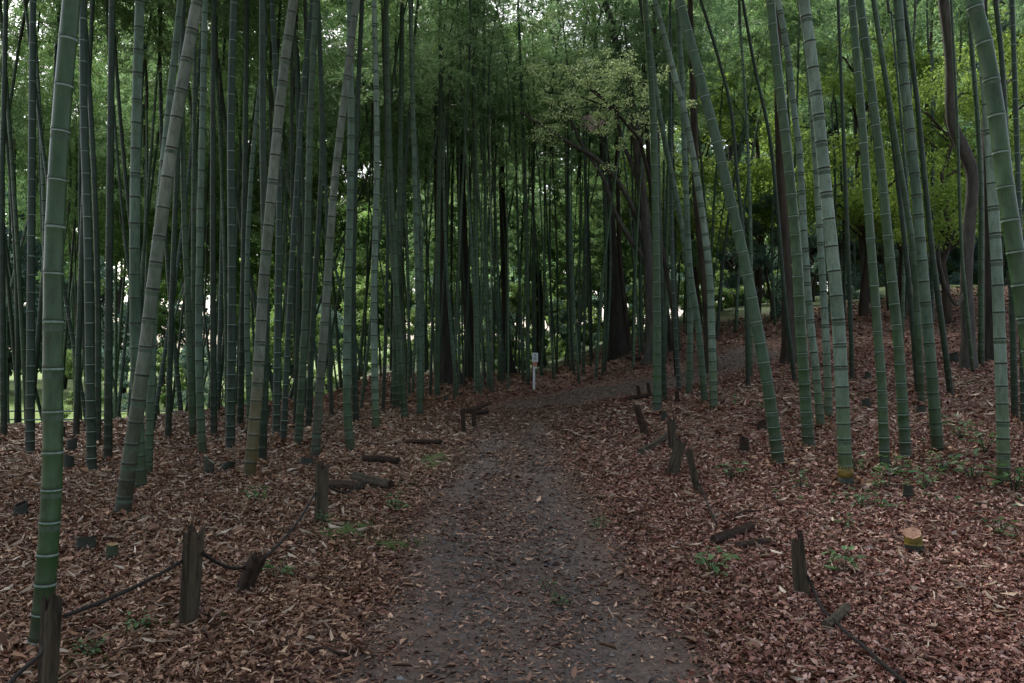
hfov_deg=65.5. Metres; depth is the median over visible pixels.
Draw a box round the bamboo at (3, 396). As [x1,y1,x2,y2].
[0,0,8,436]
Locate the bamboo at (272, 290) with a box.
[195,143,341,305]
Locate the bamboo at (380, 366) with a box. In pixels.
[322,5,407,376]
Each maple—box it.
[613,64,774,324]
[660,26,859,313]
[745,22,981,315]
[796,47,981,311]
[848,44,1023,323]
[905,0,1023,228]
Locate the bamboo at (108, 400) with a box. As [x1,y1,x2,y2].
[103,0,114,459]
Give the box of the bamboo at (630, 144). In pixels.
[607,31,668,242]
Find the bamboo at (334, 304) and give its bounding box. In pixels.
[196,12,393,387]
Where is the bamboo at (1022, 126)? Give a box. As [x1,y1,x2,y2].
[960,54,1023,285]
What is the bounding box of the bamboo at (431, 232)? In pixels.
[407,132,498,307]
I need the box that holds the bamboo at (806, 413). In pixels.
[766,0,814,446]
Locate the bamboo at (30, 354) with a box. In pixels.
[25,0,36,452]
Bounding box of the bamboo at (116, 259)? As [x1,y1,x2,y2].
[77,22,272,286]
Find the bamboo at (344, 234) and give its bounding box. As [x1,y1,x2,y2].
[288,24,480,398]
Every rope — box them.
[7,645,43,682]
[62,559,182,617]
[201,551,244,569]
[265,492,315,557]
[328,481,366,492]
[697,480,716,522]
[806,575,830,615]
[834,618,906,682]
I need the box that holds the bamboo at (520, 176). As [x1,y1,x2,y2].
[477,58,552,371]
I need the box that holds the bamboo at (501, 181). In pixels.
[452,48,542,372]
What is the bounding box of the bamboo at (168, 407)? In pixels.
[164,0,185,437]
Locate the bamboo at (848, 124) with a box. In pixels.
[740,48,889,210]
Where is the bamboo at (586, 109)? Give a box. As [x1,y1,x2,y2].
[526,0,674,380]
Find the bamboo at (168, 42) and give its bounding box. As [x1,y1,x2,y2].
[126,0,309,416]
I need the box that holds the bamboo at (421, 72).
[331,23,434,385]
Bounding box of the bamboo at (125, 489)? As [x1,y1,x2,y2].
[113,0,202,518]
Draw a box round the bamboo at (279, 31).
[208,0,331,119]
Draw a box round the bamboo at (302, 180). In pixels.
[296,9,306,407]
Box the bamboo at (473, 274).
[420,0,521,393]
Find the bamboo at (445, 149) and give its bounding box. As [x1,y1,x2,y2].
[392,2,481,254]
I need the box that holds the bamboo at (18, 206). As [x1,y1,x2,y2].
[1,90,39,232]
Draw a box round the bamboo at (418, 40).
[345,0,437,224]
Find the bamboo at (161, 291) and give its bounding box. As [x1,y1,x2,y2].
[73,19,274,381]
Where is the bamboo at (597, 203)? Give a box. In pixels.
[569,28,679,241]
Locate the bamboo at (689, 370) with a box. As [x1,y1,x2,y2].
[650,30,692,393]
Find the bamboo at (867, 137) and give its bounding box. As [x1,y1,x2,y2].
[830,70,899,181]
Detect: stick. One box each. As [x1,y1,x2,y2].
[74,628,108,641]
[281,632,297,648]
[306,646,351,654]
[734,510,764,515]
[975,502,1009,511]
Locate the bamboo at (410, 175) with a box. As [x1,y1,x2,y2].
[361,51,453,377]
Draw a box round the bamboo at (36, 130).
[5,5,72,316]
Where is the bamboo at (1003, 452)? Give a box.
[978,0,1011,485]
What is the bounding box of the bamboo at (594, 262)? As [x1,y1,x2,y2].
[558,152,623,322]
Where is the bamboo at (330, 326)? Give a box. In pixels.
[320,8,333,414]
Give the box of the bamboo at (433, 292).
[398,0,536,394]
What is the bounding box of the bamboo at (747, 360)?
[699,0,749,387]
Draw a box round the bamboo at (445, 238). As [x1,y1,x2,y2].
[399,0,488,394]
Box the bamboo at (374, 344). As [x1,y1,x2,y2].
[370,0,379,427]
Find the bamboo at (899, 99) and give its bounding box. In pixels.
[856,0,909,203]
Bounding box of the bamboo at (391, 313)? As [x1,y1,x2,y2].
[326,0,430,370]
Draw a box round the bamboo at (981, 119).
[959,34,1023,167]
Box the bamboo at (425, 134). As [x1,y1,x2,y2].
[379,0,496,206]
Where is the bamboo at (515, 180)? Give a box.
[490,29,579,353]
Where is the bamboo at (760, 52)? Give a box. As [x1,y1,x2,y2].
[706,0,824,338]
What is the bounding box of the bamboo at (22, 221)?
[7,107,92,238]
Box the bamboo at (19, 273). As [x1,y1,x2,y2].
[0,0,41,423]
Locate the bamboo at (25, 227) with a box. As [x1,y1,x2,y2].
[0,6,124,317]
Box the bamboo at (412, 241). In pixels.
[396,170,456,351]
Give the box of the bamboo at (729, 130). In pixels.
[676,23,747,311]
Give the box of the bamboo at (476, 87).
[405,0,535,240]
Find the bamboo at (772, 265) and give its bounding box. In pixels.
[732,1,822,324]
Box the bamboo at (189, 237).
[124,1,243,411]
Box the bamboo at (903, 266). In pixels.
[843,0,916,337]
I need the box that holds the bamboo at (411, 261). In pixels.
[360,110,498,369]
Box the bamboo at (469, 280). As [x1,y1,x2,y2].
[446,3,517,377]
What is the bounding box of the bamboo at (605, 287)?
[553,1,662,375]
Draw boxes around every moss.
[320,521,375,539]
[376,540,407,549]
[416,452,447,470]
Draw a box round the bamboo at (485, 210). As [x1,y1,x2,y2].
[442,0,504,387]
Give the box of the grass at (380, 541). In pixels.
[2,445,478,675]
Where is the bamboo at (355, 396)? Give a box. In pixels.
[351,0,363,421]
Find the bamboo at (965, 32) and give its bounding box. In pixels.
[887,0,994,318]
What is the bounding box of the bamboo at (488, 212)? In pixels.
[467,126,506,371]
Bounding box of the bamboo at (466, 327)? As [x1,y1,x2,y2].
[446,34,509,384]
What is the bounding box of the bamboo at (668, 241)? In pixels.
[629,147,682,298]
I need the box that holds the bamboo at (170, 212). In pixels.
[17,1,256,265]
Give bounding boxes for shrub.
[63,349,103,420]
[82,347,129,408]
[102,347,129,409]
[156,301,186,394]
[156,347,186,407]
[165,345,208,407]
[204,350,245,406]
[224,317,292,401]
[244,347,269,401]
[251,301,334,400]
[313,303,357,393]
[333,284,389,377]
[356,250,434,364]
[407,284,463,368]
[411,276,463,325]
[428,255,497,363]
[454,278,515,362]
[479,282,525,361]
[485,282,549,368]
[489,255,559,364]
[512,277,575,364]
[522,239,602,358]
[545,275,603,352]
[573,248,638,345]
[577,259,627,339]
[589,243,643,315]
[627,253,644,332]
[629,224,701,316]
[668,232,715,307]
[677,236,733,314]
[699,231,748,308]
[701,232,743,309]
[714,213,779,302]
[715,185,813,319]
[720,236,779,307]
[732,233,790,302]
[753,166,859,301]
[762,242,780,301]
[776,232,842,292]
[777,221,838,284]
[811,221,883,295]
[836,166,909,302]
[842,223,881,286]
[842,233,896,289]
[926,206,977,284]
[929,234,959,284]
[946,241,1007,284]
[973,231,1023,284]
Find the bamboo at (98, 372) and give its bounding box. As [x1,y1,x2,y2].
[87,22,101,441]
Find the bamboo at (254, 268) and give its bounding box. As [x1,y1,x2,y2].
[168,96,313,404]
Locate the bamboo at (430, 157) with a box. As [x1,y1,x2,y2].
[380,4,477,290]
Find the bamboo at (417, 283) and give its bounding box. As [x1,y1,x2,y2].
[408,0,422,414]
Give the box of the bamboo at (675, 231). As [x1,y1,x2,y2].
[639,33,711,258]
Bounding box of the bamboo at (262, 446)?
[257,0,269,460]
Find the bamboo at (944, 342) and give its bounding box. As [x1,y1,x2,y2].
[903,0,953,397]
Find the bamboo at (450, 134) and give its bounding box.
[416,6,487,228]
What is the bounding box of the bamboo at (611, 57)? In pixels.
[593,0,695,231]
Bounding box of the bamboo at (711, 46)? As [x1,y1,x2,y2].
[665,0,736,335]
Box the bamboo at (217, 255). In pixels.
[118,18,326,408]
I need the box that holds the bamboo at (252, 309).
[173,0,282,355]
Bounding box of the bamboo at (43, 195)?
[36,0,126,421]
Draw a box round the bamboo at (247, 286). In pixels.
[237,0,306,430]
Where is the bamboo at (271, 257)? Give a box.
[207,75,339,299]
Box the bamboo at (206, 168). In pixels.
[171,68,260,358]
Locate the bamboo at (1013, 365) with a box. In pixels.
[993,0,1018,417]
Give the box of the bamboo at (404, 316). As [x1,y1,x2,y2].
[364,2,425,366]
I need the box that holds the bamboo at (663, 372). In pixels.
[638,0,666,400]
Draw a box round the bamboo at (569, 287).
[495,0,616,372]
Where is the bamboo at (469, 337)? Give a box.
[404,5,503,380]
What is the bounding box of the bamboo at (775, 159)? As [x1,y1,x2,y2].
[754,95,815,244]
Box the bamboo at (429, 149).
[381,86,487,374]
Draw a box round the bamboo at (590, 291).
[539,4,600,358]
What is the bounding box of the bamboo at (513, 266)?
[472,174,548,347]
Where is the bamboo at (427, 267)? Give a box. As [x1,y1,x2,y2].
[398,69,451,360]
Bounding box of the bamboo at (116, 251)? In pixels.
[46,3,175,378]
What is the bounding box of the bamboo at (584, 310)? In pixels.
[516,0,605,374]
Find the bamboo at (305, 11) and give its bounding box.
[303,0,312,417]
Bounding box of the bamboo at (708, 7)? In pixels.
[573,0,751,369]
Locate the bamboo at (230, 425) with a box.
[225,0,237,447]
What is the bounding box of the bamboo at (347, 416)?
[342,0,354,450]
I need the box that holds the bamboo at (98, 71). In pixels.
[36,0,125,387]
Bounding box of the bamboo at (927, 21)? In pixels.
[894,0,965,321]
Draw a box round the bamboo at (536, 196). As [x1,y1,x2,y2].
[481,82,564,282]
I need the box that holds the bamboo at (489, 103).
[424,0,578,392]
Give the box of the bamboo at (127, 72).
[97,0,199,417]
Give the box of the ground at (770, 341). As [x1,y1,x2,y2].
[0,285,1023,682]
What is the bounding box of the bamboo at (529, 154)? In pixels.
[495,17,561,345]
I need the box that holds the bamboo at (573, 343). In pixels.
[528,17,593,374]
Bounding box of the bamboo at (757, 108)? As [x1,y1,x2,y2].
[747,2,834,306]
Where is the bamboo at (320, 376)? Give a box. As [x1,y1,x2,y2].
[310,0,359,457]
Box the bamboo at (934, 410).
[893,0,943,451]
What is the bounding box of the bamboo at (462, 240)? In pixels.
[422,96,505,374]
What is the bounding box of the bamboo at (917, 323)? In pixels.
[871,0,925,402]
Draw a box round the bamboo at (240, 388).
[236,0,248,425]
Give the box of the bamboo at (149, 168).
[61,0,243,299]
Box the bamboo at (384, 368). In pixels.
[324,0,404,411]
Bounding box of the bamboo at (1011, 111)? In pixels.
[991,4,1023,258]
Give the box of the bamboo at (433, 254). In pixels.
[412,146,480,308]
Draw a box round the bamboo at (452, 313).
[430,22,513,337]
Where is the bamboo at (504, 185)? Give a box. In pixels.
[444,90,520,314]
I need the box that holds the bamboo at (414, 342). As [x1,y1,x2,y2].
[403,0,499,392]
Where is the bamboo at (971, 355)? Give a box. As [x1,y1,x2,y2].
[950,0,974,371]
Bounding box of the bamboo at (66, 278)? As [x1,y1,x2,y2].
[12,38,148,399]
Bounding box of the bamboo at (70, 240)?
[48,118,130,417]
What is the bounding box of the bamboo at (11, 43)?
[0,26,28,55]
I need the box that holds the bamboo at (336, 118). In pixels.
[318,2,408,129]
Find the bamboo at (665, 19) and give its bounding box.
[619,2,667,280]
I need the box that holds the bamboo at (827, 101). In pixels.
[790,24,849,208]
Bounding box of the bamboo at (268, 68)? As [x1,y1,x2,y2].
[208,0,339,336]
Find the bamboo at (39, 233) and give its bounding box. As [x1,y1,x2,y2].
[23,102,142,390]
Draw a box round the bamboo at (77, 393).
[73,0,94,436]
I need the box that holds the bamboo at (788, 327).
[741,0,796,380]
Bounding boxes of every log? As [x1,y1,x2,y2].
[329,480,364,489]
[350,471,393,488]
[362,455,400,463]
[405,439,442,443]
[465,401,491,412]
[470,409,488,414]
[625,355,641,359]
[628,393,651,399]
[637,431,667,453]
[710,521,754,543]
[734,537,770,547]
[822,603,849,627]
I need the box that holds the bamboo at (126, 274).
[72,109,170,412]
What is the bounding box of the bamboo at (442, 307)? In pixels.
[393,0,558,357]
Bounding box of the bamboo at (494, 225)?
[465,2,547,355]
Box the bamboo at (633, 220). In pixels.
[582,15,663,355]
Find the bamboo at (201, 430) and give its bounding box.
[195,0,207,457]
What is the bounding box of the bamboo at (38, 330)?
[8,0,127,399]
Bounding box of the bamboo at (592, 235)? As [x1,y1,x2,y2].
[556,115,647,281]
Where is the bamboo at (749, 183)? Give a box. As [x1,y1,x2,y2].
[664,0,818,377]
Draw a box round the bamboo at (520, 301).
[429,0,575,382]
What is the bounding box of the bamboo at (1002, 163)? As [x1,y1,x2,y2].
[964,0,1023,369]
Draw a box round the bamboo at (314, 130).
[249,2,346,142]
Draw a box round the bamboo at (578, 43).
[536,3,634,104]
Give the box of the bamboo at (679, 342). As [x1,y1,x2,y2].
[617,1,713,349]
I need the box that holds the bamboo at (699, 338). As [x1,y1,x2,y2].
[675,4,707,403]
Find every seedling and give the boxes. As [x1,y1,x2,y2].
[68,633,107,659]
[120,610,150,633]
[242,485,269,500]
[262,556,296,574]
[315,510,334,526]
[384,490,408,510]
[538,578,557,592]
[549,591,569,605]
[589,516,610,528]
[694,546,740,575]
[715,461,748,479]
[789,469,808,487]
[821,545,866,576]
[830,512,854,528]
[843,487,880,506]
[852,452,869,470]
[870,465,909,487]
[874,454,912,477]
[905,466,945,489]
[925,451,968,472]
[941,414,975,438]
[951,448,1001,479]
[968,431,995,452]
[981,516,1019,537]
[982,463,1023,492]
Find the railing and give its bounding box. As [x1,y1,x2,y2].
[10,410,184,419]
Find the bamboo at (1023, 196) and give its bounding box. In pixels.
[1020,14,1023,228]
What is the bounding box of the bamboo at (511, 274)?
[487,166,565,303]
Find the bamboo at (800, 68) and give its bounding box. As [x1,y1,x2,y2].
[732,0,832,137]
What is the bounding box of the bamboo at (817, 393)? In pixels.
[775,0,824,428]
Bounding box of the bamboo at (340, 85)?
[299,0,414,282]
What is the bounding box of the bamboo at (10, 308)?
[0,0,56,422]
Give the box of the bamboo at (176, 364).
[87,0,242,410]
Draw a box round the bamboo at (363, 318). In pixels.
[293,1,449,379]
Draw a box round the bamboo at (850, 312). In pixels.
[836,0,854,379]
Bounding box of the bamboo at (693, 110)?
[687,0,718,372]
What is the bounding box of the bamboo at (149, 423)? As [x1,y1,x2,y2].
[145,0,183,473]
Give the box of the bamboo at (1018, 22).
[955,0,1023,295]
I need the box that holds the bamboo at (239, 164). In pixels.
[199,2,303,281]
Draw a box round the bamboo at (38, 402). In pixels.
[0,2,54,418]
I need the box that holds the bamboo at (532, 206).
[500,0,574,372]
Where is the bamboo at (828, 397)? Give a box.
[797,0,832,416]
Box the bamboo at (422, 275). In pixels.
[357,0,495,398]
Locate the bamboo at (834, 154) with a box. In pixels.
[784,0,911,320]
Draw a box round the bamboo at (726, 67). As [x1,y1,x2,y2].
[630,0,757,326]
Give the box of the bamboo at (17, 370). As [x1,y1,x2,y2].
[0,0,56,422]
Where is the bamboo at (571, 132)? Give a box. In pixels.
[500,0,621,383]
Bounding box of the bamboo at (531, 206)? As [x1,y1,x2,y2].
[490,46,569,282]
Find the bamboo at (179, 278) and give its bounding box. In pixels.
[141,106,266,410]
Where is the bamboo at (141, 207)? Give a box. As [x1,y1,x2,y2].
[69,59,208,264]
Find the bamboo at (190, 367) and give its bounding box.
[178,45,195,437]
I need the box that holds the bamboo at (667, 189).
[599,0,722,357]
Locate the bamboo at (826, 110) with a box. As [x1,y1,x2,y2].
[799,2,880,297]
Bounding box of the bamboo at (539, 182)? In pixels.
[492,50,583,380]
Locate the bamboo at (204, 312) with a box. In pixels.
[147,6,251,372]
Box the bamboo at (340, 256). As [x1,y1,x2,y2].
[287,33,429,269]
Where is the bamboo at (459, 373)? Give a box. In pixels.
[415,1,494,386]
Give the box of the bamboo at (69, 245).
[18,81,118,419]
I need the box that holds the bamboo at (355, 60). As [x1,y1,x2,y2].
[323,1,434,364]
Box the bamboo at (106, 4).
[87,0,171,414]
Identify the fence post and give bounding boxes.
[37,594,61,682]
[178,526,204,627]
[236,550,266,591]
[314,461,328,522]
[460,408,465,431]
[472,408,475,428]
[633,404,648,435]
[636,386,640,394]
[646,382,650,392]
[666,438,686,475]
[667,418,676,448]
[674,391,679,403]
[685,449,700,490]
[791,530,810,594]
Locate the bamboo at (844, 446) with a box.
[798,0,853,486]
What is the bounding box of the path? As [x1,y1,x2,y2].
[336,344,779,682]
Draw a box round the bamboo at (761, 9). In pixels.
[734,0,789,332]
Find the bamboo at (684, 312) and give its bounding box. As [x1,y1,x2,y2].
[677,0,750,322]
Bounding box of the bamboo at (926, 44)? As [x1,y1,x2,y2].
[894,13,940,112]
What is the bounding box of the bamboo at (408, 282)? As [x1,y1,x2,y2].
[362,0,436,394]
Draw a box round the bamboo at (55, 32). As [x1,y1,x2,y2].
[0,0,134,136]
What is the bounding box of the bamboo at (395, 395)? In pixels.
[392,0,403,407]
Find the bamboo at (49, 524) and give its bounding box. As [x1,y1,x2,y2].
[27,0,80,644]
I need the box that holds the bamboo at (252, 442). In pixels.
[243,0,297,476]
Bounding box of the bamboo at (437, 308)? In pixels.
[434,0,464,395]
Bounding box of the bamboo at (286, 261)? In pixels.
[222,1,366,327]
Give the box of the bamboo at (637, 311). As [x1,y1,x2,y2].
[583,0,653,356]
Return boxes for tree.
[5,91,63,349]
[5,170,68,386]
[6,129,128,378]
[8,190,125,388]
[35,219,183,392]
[123,202,224,381]
[206,204,319,379]
[227,225,322,364]
[291,198,370,389]
[304,120,406,360]
[331,208,413,339]
[358,143,505,328]
[380,180,454,324]
[385,12,539,342]
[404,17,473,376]
[406,0,466,384]
[424,165,515,321]
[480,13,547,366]
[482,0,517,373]
[482,168,549,337]
[505,94,595,341]
[509,194,599,354]
[520,0,656,364]
[523,10,706,375]
[529,142,629,319]
[548,0,629,360]
[564,2,630,350]
[603,46,665,330]
[620,148,682,296]
[640,15,672,351]
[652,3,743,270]
[660,133,745,287]
[661,27,799,304]
[710,0,868,297]
[723,141,827,294]
[740,0,893,290]
[750,17,970,286]
[774,9,796,363]
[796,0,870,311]
[835,0,1019,279]
[882,0,1023,282]
[920,0,933,170]
[937,0,979,368]
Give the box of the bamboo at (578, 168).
[539,20,614,341]
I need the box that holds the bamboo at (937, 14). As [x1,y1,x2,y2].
[909,0,1004,265]
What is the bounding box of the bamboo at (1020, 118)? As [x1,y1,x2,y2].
[1007,71,1023,202]
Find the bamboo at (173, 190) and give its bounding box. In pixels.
[95,47,209,377]
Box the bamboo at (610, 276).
[554,7,663,364]
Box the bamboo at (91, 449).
[79,0,97,470]
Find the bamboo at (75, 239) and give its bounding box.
[17,109,117,336]
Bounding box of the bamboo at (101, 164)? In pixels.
[17,39,164,220]
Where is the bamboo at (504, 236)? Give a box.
[468,15,568,372]
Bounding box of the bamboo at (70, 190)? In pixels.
[0,48,142,248]
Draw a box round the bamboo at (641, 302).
[571,3,701,350]
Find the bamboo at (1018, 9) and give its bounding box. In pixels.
[934,0,1023,69]
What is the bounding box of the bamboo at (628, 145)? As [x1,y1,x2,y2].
[564,69,632,366]
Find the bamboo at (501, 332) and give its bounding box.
[461,0,522,379]
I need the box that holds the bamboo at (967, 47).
[933,0,1006,134]
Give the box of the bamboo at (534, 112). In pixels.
[519,0,604,376]
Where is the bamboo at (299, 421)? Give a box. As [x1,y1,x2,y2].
[294,0,318,447]
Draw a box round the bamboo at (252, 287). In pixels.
[209,1,272,397]
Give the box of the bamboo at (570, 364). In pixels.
[553,0,571,370]
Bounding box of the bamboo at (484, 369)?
[427,0,515,377]
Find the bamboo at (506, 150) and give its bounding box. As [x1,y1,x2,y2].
[421,1,583,389]
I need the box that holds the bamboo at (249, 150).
[197,2,323,406]
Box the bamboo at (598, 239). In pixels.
[590,97,679,265]
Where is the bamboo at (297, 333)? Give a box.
[293,20,300,422]
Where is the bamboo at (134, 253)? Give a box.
[129,0,147,487]
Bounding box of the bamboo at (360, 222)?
[248,0,424,392]
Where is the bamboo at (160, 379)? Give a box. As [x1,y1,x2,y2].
[154,0,309,428]
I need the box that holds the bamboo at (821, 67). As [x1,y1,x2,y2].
[742,0,850,274]
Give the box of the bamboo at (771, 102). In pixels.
[753,51,795,253]
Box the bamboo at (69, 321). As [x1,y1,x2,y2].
[23,0,85,424]
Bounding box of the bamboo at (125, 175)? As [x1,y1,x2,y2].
[115,32,159,414]
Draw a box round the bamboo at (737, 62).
[685,0,786,258]
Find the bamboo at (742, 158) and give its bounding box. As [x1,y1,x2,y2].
[740,66,808,269]
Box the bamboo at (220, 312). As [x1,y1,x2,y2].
[169,2,300,409]
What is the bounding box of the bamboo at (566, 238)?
[511,0,579,366]
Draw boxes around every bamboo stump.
[13,500,28,517]
[64,454,73,468]
[67,437,76,450]
[75,536,96,551]
[105,542,117,561]
[203,455,214,472]
[217,462,235,471]
[300,457,312,465]
[661,411,666,420]
[739,436,748,453]
[757,420,766,429]
[861,398,870,407]
[865,371,870,378]
[903,485,912,500]
[903,527,923,553]
[916,405,925,414]
[949,351,958,361]
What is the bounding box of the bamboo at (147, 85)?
[76,0,236,299]
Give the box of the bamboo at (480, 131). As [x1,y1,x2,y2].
[419,5,541,389]
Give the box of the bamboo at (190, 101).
[150,2,219,220]
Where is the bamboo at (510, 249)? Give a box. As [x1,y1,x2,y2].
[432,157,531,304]
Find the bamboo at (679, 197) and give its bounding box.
[629,127,729,305]
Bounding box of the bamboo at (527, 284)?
[507,0,562,384]
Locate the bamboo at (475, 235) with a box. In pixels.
[471,0,510,392]
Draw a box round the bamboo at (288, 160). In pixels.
[272,3,329,398]
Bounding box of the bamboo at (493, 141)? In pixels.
[436,0,559,348]
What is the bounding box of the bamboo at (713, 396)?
[652,0,717,409]
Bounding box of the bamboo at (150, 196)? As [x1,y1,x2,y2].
[94,5,228,415]
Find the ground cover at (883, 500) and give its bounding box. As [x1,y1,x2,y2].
[546,284,1021,507]
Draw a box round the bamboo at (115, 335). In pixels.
[49,21,169,417]
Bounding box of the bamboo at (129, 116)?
[105,0,197,306]
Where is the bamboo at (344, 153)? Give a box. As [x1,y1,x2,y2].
[313,0,447,373]
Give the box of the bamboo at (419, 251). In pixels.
[355,65,431,371]
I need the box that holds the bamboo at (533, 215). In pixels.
[495,0,581,380]
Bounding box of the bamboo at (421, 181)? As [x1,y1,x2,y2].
[358,77,433,329]
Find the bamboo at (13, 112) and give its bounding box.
[0,9,25,123]
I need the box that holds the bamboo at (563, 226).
[548,158,600,292]
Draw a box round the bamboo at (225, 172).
[149,45,257,265]
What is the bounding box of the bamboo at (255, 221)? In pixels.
[185,72,334,410]
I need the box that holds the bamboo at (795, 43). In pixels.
[726,0,845,84]
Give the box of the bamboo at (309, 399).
[305,0,324,426]
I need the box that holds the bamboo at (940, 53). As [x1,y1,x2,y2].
[915,21,975,255]
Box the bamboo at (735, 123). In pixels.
[708,27,763,282]
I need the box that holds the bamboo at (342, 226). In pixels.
[185,12,418,399]
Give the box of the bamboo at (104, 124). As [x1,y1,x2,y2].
[7,0,158,361]
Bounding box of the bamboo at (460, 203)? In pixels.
[410,92,501,344]
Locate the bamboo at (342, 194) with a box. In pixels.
[240,19,370,354]
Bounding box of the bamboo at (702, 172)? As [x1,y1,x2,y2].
[657,0,764,218]
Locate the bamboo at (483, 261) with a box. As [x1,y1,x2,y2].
[431,0,527,391]
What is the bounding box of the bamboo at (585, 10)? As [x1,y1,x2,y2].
[551,0,647,370]
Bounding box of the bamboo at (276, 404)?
[269,0,282,435]
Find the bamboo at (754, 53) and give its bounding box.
[722,0,795,199]
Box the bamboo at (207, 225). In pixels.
[154,108,251,379]
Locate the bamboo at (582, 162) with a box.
[555,76,593,265]
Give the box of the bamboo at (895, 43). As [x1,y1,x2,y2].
[863,0,937,268]
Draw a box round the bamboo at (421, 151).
[355,28,429,381]
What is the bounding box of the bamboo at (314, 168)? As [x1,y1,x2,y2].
[248,21,364,389]
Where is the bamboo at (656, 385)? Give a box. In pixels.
[642,0,661,413]
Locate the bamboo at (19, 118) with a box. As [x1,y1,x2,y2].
[0,2,70,422]
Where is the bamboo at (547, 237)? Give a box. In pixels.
[501,29,563,363]
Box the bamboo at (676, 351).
[624,0,680,389]
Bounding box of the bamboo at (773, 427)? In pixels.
[674,0,784,467]
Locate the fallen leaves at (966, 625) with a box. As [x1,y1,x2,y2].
[0,285,1023,682]
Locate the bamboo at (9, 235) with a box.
[0,55,73,422]
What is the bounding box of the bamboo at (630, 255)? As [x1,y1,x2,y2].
[572,118,682,265]
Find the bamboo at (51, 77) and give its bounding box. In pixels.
[7,3,131,119]
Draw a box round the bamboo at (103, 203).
[47,25,185,394]
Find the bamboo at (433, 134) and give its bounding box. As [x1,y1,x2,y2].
[409,43,479,158]
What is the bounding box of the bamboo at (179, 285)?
[104,127,205,412]
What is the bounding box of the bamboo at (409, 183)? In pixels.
[371,46,467,348]
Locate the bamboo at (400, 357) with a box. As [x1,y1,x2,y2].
[384,0,408,417]
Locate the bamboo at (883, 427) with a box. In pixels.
[848,0,890,465]
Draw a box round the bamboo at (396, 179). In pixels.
[354,77,433,303]
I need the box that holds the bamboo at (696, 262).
[629,76,726,275]
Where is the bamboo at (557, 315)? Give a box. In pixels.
[487,17,579,372]
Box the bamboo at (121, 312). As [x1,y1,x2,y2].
[71,9,209,418]
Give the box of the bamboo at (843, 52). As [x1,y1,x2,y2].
[812,0,878,153]
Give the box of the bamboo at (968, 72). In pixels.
[886,69,978,217]
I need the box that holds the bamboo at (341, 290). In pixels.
[208,5,367,385]
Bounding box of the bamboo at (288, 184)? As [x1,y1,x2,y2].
[222,2,317,372]
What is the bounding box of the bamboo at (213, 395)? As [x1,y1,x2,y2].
[210,0,217,437]
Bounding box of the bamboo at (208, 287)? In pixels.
[189,99,313,334]
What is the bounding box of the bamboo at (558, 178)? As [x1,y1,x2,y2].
[483,109,585,366]
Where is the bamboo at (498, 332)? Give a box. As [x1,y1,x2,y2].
[404,1,541,383]
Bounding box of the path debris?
[155,376,903,682]
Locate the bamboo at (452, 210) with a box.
[423,1,477,301]
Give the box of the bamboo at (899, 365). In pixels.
[855,0,911,458]
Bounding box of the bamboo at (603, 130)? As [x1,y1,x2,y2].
[545,0,630,330]
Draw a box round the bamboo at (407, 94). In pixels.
[318,0,490,408]
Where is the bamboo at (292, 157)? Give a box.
[290,34,295,367]
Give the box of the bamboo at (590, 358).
[530,0,646,366]
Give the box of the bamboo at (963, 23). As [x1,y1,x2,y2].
[937,0,994,249]
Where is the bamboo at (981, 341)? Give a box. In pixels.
[966,11,984,364]
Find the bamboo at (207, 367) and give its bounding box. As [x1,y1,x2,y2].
[169,82,328,385]
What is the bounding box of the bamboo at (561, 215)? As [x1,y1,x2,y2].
[518,136,601,279]
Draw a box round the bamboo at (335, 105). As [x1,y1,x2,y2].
[300,1,408,345]
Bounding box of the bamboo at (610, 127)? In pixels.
[550,1,640,315]
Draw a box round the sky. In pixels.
[2,0,827,349]
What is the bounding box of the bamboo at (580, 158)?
[539,39,619,364]
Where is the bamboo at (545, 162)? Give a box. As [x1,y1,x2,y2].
[496,1,603,376]
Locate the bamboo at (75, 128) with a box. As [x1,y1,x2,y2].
[21,59,125,389]
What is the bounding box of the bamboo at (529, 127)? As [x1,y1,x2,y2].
[427,1,547,380]
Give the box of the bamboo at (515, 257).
[430,124,531,354]
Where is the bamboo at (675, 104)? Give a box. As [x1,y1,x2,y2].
[636,4,717,341]
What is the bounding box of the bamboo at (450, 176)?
[417,43,493,375]
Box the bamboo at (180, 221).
[156,87,268,390]
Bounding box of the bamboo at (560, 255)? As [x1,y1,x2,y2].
[508,142,577,367]
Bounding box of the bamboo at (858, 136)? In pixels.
[831,22,920,292]
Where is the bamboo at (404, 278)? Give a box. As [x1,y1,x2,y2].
[381,85,422,366]
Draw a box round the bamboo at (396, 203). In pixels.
[360,52,425,316]
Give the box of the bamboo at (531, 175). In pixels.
[487,57,580,373]
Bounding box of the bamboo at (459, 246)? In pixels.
[405,0,545,399]
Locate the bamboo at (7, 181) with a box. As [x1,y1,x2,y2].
[0,106,28,194]
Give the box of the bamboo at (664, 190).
[605,0,730,313]
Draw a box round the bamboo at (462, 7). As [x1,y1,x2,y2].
[366,0,476,403]
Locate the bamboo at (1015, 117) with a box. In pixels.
[1009,0,1023,421]
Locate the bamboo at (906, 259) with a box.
[876,1,917,390]
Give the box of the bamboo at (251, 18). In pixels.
[219,0,299,160]
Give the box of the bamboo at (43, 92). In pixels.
[0,0,104,255]
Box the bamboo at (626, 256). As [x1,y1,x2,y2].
[583,99,662,308]
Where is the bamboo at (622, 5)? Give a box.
[550,0,698,379]
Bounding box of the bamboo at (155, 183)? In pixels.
[89,43,272,224]
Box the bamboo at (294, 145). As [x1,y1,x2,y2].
[249,8,345,250]

